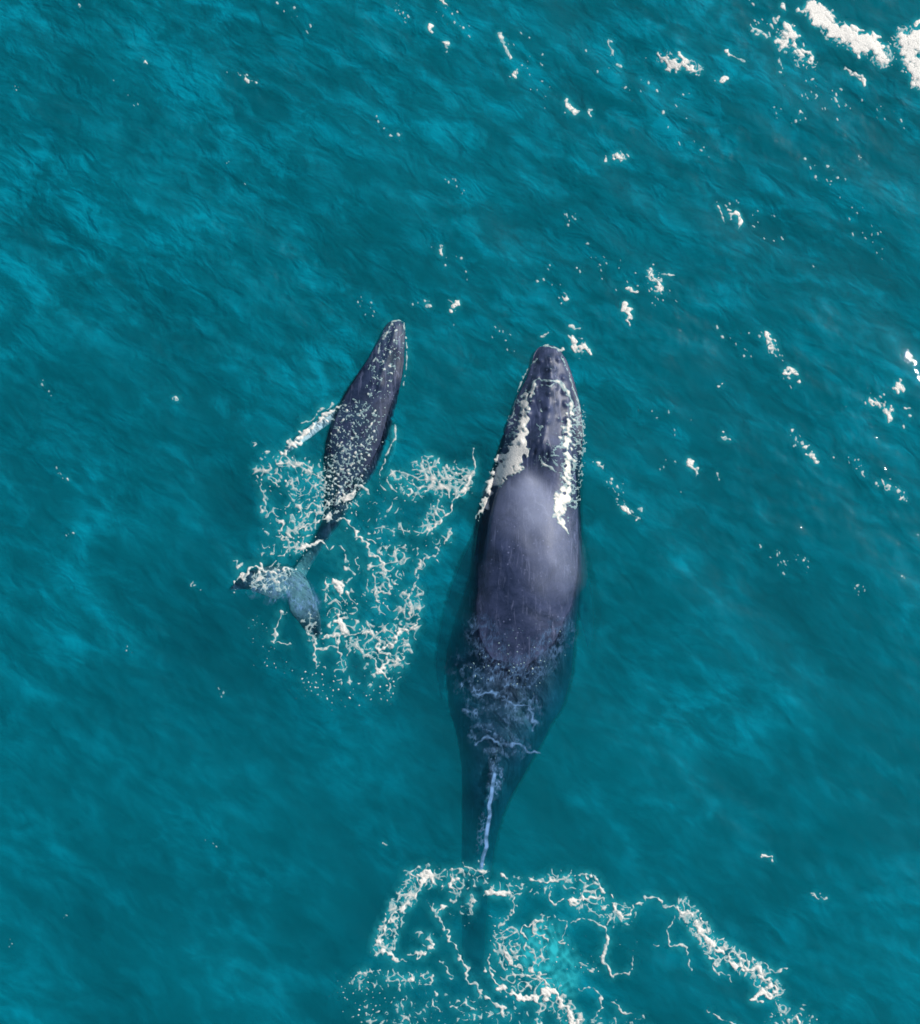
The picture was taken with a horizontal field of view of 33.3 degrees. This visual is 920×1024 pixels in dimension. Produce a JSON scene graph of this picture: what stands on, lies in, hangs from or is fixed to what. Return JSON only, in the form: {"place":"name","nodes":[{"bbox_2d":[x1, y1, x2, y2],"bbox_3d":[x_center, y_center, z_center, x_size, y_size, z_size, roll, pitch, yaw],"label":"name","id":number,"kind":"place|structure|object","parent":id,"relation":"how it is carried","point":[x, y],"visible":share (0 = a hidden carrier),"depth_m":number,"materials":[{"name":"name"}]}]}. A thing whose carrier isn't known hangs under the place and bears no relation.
{"place":"outdoors","nodes":[
{"label":"outdoors","id":0,"kind":"place"},
{"bbox_2d":[0,0,919,1023],"bbox_3d":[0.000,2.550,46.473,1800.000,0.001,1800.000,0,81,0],"label":"sea water","id":1,"kind":"structure","parent":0,"point":[212,810],"depth_m":46.96,"materials":[{"name":"water"}]},
{"bbox_2d":[230,320,404,639],"bbox_3d":[-2.571,-0.840,30.857,2.066,1.008,6.573,20,82,3],"label":"whale calf","id":2,"kind":"object","parent":1,"relation":"in","point":[356,398],"visible":0.97,"depth_m":30.54},
{"bbox_2d":[273,581,535,869],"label":"aerated water","id":3,"kind":"structure","parent":1,"relation":"on","point":[489,808],"depth_m":29.51,"materials":[{"name":"liquid"}]},
{"bbox_2d":[371,345,593,1023],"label":"humpback whale","id":4,"kind":"object","parent":1,"relation":"in","point":[520,597],"visible":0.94,"depth_m":30.09},
{"bbox_2d":[343,864,817,1023],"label":"sea foam","id":5,"kind":"object","parent":1,"relation":"on","point":[426,874],"visible":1,"depth_m":29.05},
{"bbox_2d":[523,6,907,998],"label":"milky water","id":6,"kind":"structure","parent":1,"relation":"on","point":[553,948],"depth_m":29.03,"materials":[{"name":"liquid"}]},
{"bbox_3d":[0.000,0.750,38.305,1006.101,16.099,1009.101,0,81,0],"label":"sea water","id":7,"kind":"structure","parent":0,"visible":0},
{"bbox_2d":[233,320,475,705],"bbox_3d":[-2.125,-0.116,30.333,4.286,0.208,7.812,20,82,3],"label":"sea foam","id":8,"kind":"object","parent":7,"relation":"on","point":[340,584],"visible":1,"depth_m":30.29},
{"bbox_2d":[48,0,919,899],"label":"sea foam","id":9,"kind":"object","parent":7,"relation":"on","point":[820,14],"visible":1,"depth_m":31.84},
{"bbox_2d":[478,345,584,668],"bbox_3d":[1.345,0.018,30.089,2.066,0.613,7.045,7,81,1],"label":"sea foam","id":10,"kind":"object","parent":7,"relation":"on","point":[518,449],"visible":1,"depth_m":30.24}
]}

